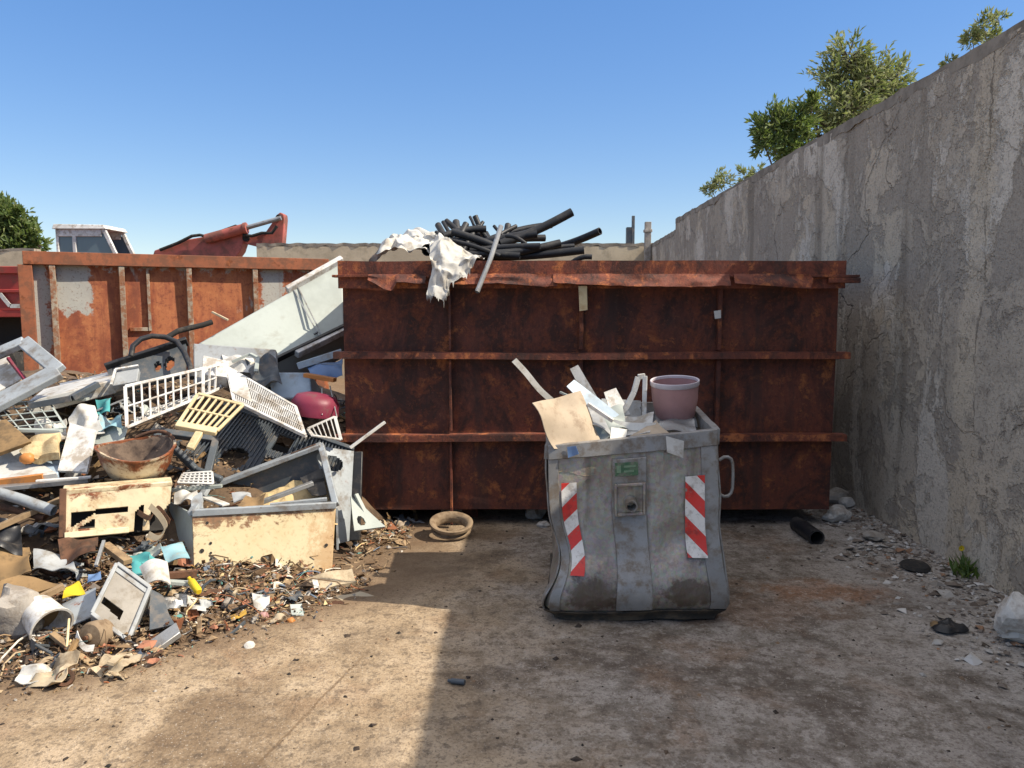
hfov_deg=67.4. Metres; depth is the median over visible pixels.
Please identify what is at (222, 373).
plastic box
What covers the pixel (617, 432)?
panel offcut
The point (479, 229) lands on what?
plastic pipe
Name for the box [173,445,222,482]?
corrugated hose
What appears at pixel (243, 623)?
metal rod
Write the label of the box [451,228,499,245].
plastic pipe
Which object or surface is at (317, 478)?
plastic sheet
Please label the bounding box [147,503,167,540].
torn strip
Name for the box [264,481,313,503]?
metal bar
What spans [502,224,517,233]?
plastic pipe
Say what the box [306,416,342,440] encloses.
wire rack
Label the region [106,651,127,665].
scrap lath
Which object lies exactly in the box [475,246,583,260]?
plastic pipe
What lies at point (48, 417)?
wire rack
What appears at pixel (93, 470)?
scrap strip
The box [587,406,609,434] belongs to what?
metal sheet
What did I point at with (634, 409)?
metal sheet
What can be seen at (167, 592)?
scrap cable
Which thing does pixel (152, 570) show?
plastic offcut
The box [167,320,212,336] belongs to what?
rubber hose
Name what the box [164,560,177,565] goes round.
scrap lath
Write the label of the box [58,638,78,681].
scrap strip
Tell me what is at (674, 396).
flower pot
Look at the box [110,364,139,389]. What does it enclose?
plastic tray
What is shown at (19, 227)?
tree
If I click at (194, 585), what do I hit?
plastic bottle
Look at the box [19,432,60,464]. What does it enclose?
foam slab
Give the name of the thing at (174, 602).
scrap plate
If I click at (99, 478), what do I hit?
scrap cable
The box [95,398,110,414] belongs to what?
rag
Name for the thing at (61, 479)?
plastic strip
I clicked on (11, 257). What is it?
block wall
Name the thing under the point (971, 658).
grit
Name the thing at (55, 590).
broken board
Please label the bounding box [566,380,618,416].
panel offcut
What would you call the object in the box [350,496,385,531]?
plastic part
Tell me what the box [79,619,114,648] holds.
motor
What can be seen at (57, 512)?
scrap strip
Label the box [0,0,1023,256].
sky
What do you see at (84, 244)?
window
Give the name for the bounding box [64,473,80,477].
scrap sheet
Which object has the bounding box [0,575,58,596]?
broken board
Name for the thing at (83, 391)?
metal bar
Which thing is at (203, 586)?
scrap cable
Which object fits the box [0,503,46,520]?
metal tube
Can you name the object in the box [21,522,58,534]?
scrap sheet
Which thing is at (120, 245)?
window
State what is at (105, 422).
plastic bag
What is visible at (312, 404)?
plastic tub
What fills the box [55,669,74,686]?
gear ring
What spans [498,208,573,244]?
plastic pipe
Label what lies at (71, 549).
metal sheet
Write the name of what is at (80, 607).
metal sheet
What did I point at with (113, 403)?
plastic strip
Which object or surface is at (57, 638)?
broken board
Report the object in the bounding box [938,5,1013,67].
sapling
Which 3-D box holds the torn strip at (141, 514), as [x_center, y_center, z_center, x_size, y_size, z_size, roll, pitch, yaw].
[-2.118,0.773,4.551,0.214,0.103,0.040,1,6,9]
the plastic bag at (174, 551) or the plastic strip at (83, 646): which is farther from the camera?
the plastic bag at (174, 551)
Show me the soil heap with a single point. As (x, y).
(37, 541)
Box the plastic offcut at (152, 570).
[139,559,170,584]
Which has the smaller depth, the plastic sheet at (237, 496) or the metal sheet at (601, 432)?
the metal sheet at (601, 432)
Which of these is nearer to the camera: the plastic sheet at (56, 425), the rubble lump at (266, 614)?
the rubble lump at (266, 614)
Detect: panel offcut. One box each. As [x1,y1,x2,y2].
[0,464,57,484]
[41,460,59,477]
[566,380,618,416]
[570,365,595,395]
[604,388,629,415]
[610,427,626,437]
[625,412,653,435]
[666,436,683,457]
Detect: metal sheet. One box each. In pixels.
[0,356,21,391]
[0,547,30,580]
[58,537,97,564]
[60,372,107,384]
[62,587,95,624]
[95,424,126,444]
[150,590,173,629]
[222,355,253,372]
[532,391,599,448]
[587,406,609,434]
[594,404,627,438]
[602,399,640,416]
[655,415,695,431]
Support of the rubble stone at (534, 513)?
on the ground
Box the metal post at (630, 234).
[626,216,634,243]
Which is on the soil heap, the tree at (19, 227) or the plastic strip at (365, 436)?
the plastic strip at (365, 436)
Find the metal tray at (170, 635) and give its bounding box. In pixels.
[135,623,181,657]
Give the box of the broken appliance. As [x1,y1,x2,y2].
[58,477,171,538]
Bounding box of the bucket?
[22,595,73,643]
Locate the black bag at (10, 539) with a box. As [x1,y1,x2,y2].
[0,518,22,555]
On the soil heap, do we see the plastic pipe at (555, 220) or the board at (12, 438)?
the board at (12, 438)
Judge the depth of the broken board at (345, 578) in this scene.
4.49 m
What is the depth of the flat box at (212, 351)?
5.97 m
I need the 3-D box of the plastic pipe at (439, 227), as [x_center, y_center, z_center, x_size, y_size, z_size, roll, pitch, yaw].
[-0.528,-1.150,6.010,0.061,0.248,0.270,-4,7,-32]
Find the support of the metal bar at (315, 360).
on the plastic sheet at (332, 369)
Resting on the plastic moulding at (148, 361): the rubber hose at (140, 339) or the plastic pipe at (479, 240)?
the rubber hose at (140, 339)
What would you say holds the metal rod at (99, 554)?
on the soil heap
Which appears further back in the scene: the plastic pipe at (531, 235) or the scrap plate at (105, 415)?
the plastic pipe at (531, 235)
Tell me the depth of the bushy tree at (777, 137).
11.00 m
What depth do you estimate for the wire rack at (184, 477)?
4.83 m
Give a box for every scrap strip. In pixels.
[29,487,53,491]
[34,509,58,522]
[39,568,66,579]
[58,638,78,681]
[63,405,70,424]
[86,460,100,476]
[144,388,164,401]
[174,467,187,487]
[193,588,223,596]
[196,452,205,460]
[323,600,343,603]
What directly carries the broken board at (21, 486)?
on the soil heap
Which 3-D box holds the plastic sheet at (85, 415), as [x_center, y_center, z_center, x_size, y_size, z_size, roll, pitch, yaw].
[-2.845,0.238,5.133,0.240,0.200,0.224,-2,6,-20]
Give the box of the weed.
[943,545,979,579]
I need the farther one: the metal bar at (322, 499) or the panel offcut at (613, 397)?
the metal bar at (322, 499)
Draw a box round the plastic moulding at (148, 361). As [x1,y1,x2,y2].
[104,337,188,395]
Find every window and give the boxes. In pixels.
[59,233,111,252]
[112,237,129,253]
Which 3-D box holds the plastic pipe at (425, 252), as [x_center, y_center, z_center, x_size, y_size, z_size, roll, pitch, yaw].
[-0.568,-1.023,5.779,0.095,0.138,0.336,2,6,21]
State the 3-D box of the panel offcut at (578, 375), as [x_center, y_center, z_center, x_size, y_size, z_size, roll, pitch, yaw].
[0.426,0.014,4.494,0.182,0.250,0.033,2,6,22]
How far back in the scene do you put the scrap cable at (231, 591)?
4.19 m
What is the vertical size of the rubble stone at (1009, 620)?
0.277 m
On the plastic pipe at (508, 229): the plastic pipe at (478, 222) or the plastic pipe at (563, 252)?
the plastic pipe at (478, 222)
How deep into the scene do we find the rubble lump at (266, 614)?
4.04 m
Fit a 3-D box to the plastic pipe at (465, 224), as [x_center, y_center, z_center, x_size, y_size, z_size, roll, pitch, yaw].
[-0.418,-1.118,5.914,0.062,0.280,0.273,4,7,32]
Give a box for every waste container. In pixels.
[17,251,328,388]
[332,260,860,524]
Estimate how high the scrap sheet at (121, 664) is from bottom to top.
0.072 m
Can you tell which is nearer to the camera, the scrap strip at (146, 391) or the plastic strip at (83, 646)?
the plastic strip at (83, 646)
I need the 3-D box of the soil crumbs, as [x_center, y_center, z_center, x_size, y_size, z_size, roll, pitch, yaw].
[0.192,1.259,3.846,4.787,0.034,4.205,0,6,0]
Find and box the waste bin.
[542,402,734,620]
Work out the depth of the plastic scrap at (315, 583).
4.40 m
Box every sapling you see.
[699,162,765,197]
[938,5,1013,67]
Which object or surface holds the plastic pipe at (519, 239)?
on the plastic pipe at (548, 245)
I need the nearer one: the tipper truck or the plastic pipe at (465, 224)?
the plastic pipe at (465, 224)
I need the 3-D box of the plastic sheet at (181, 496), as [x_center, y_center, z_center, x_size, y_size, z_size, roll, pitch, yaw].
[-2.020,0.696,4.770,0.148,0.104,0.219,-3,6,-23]
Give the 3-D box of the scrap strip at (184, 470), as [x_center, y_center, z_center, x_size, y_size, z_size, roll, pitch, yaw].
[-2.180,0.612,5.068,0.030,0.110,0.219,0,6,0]
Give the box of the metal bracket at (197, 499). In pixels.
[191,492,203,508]
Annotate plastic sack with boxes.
[369,227,436,260]
[426,233,483,301]
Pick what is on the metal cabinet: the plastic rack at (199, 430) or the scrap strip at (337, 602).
the plastic rack at (199, 430)
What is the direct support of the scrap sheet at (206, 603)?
on the soil heap
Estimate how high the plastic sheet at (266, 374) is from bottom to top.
0.258 m
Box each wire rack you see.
[0,399,66,432]
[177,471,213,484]
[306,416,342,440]
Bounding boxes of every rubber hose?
[128,333,194,379]
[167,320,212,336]
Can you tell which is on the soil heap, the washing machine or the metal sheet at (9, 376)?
the washing machine
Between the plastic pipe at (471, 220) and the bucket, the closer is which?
the bucket
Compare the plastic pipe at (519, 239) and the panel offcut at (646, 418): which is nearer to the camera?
the panel offcut at (646, 418)
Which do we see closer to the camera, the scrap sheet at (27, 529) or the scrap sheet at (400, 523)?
the scrap sheet at (27, 529)
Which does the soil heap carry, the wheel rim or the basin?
the basin
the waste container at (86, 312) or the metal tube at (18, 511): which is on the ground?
the waste container at (86, 312)
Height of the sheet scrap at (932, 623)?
0.029 m
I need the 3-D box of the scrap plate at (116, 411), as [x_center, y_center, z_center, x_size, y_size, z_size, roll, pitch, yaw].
[-2.906,0.220,5.697,0.143,0.098,0.096,-1,6,-10]
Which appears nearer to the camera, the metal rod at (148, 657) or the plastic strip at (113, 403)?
the metal rod at (148, 657)
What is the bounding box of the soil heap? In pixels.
[0,369,426,680]
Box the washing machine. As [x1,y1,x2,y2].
[184,402,362,542]
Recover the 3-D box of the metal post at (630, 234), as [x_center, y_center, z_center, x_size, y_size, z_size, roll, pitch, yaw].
[2.880,-2.196,18.864,0.190,3.790,0.190,0,6,0]
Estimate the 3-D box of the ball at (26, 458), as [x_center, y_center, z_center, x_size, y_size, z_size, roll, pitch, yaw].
[-3.033,0.466,4.803,0.079,0.071,0.070,-2,6,-15]
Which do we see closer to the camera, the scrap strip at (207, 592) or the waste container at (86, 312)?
the scrap strip at (207, 592)
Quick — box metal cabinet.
[169,442,339,570]
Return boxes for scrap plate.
[58,561,88,584]
[95,405,107,417]
[109,407,131,418]
[130,540,160,551]
[165,595,186,608]
[283,591,303,601]
[393,514,412,526]
[407,517,423,522]
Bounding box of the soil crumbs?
[0,520,1018,767]
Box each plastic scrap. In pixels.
[252,593,269,611]
[290,604,303,615]
[312,579,319,592]
[567,446,578,457]
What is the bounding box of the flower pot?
[650,375,699,419]
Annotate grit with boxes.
[797,503,1023,741]
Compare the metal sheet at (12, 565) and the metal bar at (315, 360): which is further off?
the metal bar at (315, 360)
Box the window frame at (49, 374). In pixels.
[0,336,65,411]
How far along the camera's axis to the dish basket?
5.29 m
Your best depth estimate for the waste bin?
4.02 m
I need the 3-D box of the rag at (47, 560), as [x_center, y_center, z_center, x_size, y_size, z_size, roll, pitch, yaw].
[-2.500,0.968,4.204,0.216,0.101,0.243,-3,7,-27]
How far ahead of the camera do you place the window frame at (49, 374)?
5.32 m
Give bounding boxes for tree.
[0,190,54,250]
[743,87,824,164]
[790,25,924,141]
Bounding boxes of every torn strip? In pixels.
[137,505,170,523]
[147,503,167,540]
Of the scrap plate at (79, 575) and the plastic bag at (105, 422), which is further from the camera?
the plastic bag at (105, 422)
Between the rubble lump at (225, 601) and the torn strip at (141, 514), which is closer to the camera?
the rubble lump at (225, 601)
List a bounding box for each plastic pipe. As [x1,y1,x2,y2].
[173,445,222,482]
[422,244,429,255]
[435,222,444,232]
[441,220,458,245]
[441,225,485,237]
[444,218,457,229]
[450,238,500,257]
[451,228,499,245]
[452,219,459,237]
[455,221,468,244]
[459,230,537,249]
[461,224,479,249]
[466,239,560,257]
[469,216,474,225]
[470,243,539,249]
[473,215,487,237]
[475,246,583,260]
[476,252,520,258]
[491,223,539,235]
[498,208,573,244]
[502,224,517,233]
[504,223,510,233]
[505,234,526,242]
[518,234,545,242]
[549,244,574,249]
[561,227,601,244]
[572,254,591,259]
[790,517,824,543]
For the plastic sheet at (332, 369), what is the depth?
5.83 m
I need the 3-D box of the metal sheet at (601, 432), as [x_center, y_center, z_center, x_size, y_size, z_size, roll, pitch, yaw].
[0.535,0.218,4.317,0.218,0.168,0.335,0,6,0]
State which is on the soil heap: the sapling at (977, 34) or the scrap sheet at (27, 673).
the scrap sheet at (27, 673)
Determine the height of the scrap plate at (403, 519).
0.086 m
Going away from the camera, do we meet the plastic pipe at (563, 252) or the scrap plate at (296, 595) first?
the scrap plate at (296, 595)
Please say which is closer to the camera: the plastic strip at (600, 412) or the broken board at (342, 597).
the plastic strip at (600, 412)
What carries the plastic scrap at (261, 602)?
on the soil heap
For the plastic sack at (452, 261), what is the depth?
5.39 m
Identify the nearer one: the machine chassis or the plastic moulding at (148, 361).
the machine chassis
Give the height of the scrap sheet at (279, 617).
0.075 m
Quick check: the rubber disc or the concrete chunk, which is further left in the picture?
the concrete chunk
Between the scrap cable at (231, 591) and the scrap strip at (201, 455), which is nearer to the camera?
the scrap cable at (231, 591)
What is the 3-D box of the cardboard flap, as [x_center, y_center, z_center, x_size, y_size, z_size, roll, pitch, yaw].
[0.753,0.267,4.155,0.128,0.103,0.285,5,8,42]
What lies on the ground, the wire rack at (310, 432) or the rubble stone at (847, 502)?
the rubble stone at (847, 502)
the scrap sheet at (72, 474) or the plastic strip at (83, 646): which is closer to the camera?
the plastic strip at (83, 646)
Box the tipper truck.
[0,266,23,370]
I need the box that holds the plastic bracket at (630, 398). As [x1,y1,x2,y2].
[623,373,646,414]
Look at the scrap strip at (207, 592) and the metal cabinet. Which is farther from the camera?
the metal cabinet
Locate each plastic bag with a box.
[99,414,121,431]
[160,542,189,562]
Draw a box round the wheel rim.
[430,511,472,539]
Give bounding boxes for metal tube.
[0,487,57,515]
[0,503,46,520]
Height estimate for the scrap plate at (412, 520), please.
0.070 m
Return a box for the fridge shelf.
[227,367,306,437]
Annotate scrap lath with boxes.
[53,411,69,416]
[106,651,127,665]
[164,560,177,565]
[197,616,201,633]
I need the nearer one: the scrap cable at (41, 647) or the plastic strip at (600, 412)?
the scrap cable at (41, 647)
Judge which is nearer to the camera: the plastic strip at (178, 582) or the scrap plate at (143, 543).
the plastic strip at (178, 582)
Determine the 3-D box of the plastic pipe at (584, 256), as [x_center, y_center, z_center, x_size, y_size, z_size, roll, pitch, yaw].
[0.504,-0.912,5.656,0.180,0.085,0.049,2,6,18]
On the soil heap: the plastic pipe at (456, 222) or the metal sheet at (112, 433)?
the metal sheet at (112, 433)
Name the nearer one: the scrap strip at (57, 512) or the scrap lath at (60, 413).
the scrap strip at (57, 512)
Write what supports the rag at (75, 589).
on the metal sheet at (80, 607)
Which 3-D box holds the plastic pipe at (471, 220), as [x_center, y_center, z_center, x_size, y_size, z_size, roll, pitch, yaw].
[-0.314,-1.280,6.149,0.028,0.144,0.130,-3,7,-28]
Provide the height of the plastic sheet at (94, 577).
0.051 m
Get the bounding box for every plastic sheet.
[34,416,66,439]
[68,404,104,433]
[87,571,101,582]
[174,485,197,504]
[175,594,205,611]
[232,492,250,502]
[245,353,281,388]
[300,468,326,495]
[307,359,342,377]
[640,407,697,426]
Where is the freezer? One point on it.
(301, 320)
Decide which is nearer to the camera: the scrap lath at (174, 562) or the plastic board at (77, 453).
the scrap lath at (174, 562)
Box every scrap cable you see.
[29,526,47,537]
[34,644,68,674]
[50,653,59,668]
[79,541,107,558]
[89,475,108,482]
[105,544,152,555]
[163,583,170,597]
[184,578,215,594]
[210,588,250,612]
[228,588,249,597]
[250,591,274,594]
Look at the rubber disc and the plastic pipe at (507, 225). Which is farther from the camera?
the plastic pipe at (507, 225)
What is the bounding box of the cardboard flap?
[631,420,668,435]
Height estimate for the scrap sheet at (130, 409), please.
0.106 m
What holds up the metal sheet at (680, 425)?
in the waste bin
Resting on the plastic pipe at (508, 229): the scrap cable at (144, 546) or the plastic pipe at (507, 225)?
the plastic pipe at (507, 225)
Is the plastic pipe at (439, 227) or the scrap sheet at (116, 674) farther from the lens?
the plastic pipe at (439, 227)
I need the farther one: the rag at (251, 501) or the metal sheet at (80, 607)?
the rag at (251, 501)
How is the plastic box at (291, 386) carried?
on the soil heap
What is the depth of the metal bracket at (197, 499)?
4.68 m
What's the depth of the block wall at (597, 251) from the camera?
16.99 m
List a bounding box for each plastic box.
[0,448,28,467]
[202,356,228,387]
[270,373,320,415]
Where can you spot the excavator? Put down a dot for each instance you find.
(235, 240)
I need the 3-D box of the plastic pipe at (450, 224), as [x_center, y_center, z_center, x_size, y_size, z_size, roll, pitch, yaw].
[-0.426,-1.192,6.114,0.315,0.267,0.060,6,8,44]
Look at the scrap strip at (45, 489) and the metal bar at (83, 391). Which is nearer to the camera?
the scrap strip at (45, 489)
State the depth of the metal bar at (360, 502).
5.13 m
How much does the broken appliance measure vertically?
0.339 m
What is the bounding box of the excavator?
[52,213,287,256]
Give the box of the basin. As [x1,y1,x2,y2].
[94,430,176,480]
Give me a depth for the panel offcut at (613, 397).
4.60 m
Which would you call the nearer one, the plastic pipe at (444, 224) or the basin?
the basin
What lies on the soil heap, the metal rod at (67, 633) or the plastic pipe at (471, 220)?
the metal rod at (67, 633)
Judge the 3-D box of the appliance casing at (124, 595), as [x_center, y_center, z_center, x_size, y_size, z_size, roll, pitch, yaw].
[-1.977,1.131,3.886,0.277,0.422,0.368,0,6,0]
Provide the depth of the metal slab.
5.46 m
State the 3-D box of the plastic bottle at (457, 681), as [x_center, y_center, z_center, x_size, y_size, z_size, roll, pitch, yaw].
[-0.243,1.298,3.353,0.080,0.028,0.024,2,6,18]
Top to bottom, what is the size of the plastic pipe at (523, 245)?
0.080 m
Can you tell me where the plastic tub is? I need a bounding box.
[290,391,338,418]
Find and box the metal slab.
[28,374,116,414]
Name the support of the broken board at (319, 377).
on the soil heap
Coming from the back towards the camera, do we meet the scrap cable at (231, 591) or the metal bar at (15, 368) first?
the metal bar at (15, 368)
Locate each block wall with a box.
[0,248,40,361]
[256,243,651,377]
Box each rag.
[32,549,76,572]
[63,581,84,598]
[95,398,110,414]
[130,552,150,575]
[238,493,265,507]
[932,617,968,633]
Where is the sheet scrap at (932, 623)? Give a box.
[930,621,937,626]
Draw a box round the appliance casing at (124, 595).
[90,562,151,641]
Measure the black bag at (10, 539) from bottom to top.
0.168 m
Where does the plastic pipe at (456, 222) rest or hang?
on the plastic pipe at (450, 224)
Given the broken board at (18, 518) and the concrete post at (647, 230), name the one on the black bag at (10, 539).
the broken board at (18, 518)
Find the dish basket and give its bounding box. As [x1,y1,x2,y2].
[123,363,222,428]
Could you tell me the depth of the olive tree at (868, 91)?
11.48 m
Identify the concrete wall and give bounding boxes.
[651,230,674,260]
[675,20,1023,595]
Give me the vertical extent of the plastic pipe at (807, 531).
0.108 m
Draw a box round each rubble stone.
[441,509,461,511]
[525,509,546,518]
[536,521,549,527]
[821,504,852,522]
[829,487,848,503]
[838,497,854,507]
[863,530,884,540]
[993,591,1023,643]
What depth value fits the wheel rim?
5.49 m
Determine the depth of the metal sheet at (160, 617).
3.85 m
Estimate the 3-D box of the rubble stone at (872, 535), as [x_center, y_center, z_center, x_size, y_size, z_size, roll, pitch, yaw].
[2.552,1.071,5.418,0.162,0.065,0.132,0,6,0]
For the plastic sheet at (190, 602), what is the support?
on the soil heap
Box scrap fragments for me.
[0,371,414,708]
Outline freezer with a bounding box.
[199,256,343,389]
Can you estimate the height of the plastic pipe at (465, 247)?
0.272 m
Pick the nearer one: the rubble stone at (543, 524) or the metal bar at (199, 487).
the metal bar at (199, 487)
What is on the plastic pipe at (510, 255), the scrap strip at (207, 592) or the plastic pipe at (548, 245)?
the plastic pipe at (548, 245)
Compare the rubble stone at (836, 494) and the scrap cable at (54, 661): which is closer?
the scrap cable at (54, 661)
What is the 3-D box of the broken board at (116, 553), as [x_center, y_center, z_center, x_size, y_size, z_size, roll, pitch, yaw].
[-2.200,0.942,4.269,0.247,0.079,0.050,4,7,35]
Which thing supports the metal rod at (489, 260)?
hanging from the waste container at (447, 392)
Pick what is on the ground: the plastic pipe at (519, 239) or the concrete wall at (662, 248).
the concrete wall at (662, 248)
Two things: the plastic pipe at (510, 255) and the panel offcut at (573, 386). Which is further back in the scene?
the plastic pipe at (510, 255)
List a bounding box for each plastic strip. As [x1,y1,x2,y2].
[35,476,90,481]
[75,631,94,651]
[97,397,128,410]
[168,579,189,586]
[232,353,259,372]
[349,421,385,448]
[512,358,553,399]
[587,402,613,422]
[593,410,663,430]
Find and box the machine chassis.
[154,427,218,479]
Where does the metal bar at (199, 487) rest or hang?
in the metal cabinet
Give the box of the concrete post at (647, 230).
[643,222,651,260]
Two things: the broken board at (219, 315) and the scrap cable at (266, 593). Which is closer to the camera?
the scrap cable at (266, 593)
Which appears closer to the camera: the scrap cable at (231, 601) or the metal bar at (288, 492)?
the scrap cable at (231, 601)
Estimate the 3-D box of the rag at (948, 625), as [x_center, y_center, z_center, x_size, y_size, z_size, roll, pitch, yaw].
[2.228,1.222,3.914,0.177,0.050,0.129,-2,6,-19]
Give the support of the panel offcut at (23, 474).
on the broken board at (21, 486)
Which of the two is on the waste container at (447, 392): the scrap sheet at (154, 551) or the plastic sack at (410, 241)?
the plastic sack at (410, 241)
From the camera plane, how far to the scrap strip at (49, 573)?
4.25 m
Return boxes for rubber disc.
[899,559,930,572]
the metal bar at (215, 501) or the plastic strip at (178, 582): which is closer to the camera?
the plastic strip at (178, 582)
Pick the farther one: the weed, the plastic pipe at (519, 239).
the plastic pipe at (519, 239)
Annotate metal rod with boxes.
[65,618,69,652]
[94,540,105,566]
[138,649,162,662]
[225,621,245,636]
[475,225,502,292]
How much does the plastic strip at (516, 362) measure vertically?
0.271 m
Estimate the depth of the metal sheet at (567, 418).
4.11 m
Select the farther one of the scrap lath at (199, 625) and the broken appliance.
the broken appliance
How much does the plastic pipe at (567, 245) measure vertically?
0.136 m
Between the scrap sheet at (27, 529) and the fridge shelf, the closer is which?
the scrap sheet at (27, 529)
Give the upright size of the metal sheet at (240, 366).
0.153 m
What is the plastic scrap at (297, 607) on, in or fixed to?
on the ground
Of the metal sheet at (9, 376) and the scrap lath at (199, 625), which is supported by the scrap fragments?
the metal sheet at (9, 376)
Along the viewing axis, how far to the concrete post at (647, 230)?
16.61 m
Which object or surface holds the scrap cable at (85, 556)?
on the soil heap
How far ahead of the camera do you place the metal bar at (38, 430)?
5.00 m
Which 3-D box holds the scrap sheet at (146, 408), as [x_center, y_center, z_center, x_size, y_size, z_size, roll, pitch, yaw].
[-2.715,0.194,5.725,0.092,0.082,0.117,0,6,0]
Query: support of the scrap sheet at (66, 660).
on the soil heap
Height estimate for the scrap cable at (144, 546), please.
0.075 m
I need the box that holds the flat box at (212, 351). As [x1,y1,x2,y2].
[193,344,277,386]
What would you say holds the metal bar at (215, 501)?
in the metal cabinet
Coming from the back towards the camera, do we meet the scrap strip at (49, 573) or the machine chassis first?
the machine chassis
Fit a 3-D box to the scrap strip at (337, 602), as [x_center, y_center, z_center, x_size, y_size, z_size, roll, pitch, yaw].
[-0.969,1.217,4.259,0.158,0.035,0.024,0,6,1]
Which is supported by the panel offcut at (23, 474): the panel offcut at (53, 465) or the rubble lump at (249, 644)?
the panel offcut at (53, 465)
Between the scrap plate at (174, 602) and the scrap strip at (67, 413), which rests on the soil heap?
the scrap strip at (67, 413)
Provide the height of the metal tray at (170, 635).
0.124 m
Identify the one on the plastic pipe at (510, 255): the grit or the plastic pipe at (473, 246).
the plastic pipe at (473, 246)
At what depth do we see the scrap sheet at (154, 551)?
4.50 m
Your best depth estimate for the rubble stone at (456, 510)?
5.94 m
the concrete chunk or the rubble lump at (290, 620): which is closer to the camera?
the concrete chunk
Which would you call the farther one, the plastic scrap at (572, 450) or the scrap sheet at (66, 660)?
the plastic scrap at (572, 450)
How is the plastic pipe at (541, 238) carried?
on the scrap fill
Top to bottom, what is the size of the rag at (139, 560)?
0.084 m
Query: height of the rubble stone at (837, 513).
0.143 m
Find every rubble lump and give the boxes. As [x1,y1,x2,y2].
[221,597,233,609]
[244,641,254,648]
[259,612,268,619]
[286,617,295,622]
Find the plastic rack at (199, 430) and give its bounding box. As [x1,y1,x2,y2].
[175,392,243,450]
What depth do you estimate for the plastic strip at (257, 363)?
5.80 m
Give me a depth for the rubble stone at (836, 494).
6.34 m
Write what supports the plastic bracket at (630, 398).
on the plastic sheet at (654, 419)
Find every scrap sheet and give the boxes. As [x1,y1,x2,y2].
[14,663,51,684]
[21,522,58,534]
[25,650,79,687]
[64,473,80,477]
[90,653,141,677]
[105,671,124,679]
[116,401,138,412]
[132,542,161,556]
[139,404,153,415]
[198,597,212,607]
[262,613,285,626]
[393,521,405,530]
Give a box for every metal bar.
[6,357,25,379]
[13,397,89,405]
[18,428,63,432]
[28,382,100,408]
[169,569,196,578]
[171,484,222,491]
[203,495,229,506]
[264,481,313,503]
[270,497,326,504]
[297,349,341,368]
[354,493,365,511]
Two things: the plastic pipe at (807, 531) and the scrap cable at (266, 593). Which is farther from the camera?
the plastic pipe at (807, 531)
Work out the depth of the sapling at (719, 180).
14.19 m
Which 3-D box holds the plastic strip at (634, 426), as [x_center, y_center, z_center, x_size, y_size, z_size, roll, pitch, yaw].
[0.674,0.191,4.285,0.469,0.145,0.134,0,6,0]
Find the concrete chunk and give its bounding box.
[0,583,44,639]
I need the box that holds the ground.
[0,378,1023,767]
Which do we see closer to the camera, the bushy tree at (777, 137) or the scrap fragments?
the scrap fragments
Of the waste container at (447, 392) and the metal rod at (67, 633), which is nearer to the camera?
the metal rod at (67, 633)
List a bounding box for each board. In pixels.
[0,419,31,455]
[0,475,91,489]
[0,497,58,529]
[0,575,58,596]
[40,583,64,596]
[49,631,94,665]
[58,423,96,473]
[103,542,131,564]
[211,311,228,320]
[302,569,355,590]
[303,373,336,381]
[334,591,372,599]
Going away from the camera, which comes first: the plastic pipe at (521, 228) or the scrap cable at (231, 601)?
the scrap cable at (231, 601)
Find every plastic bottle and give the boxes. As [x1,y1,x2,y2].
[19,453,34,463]
[187,576,201,593]
[447,678,465,684]
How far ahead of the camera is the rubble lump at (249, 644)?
3.70 m
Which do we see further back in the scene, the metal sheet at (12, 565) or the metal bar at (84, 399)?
the metal bar at (84, 399)
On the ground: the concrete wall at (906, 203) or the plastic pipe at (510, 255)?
the concrete wall at (906, 203)
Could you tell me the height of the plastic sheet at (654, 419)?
0.095 m
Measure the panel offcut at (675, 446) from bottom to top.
0.112 m
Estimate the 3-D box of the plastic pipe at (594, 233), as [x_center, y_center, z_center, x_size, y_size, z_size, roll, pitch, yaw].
[0.476,-1.131,6.068,0.522,0.179,0.066,4,7,36]
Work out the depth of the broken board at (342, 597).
4.37 m
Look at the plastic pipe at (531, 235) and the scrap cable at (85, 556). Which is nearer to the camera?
the scrap cable at (85, 556)

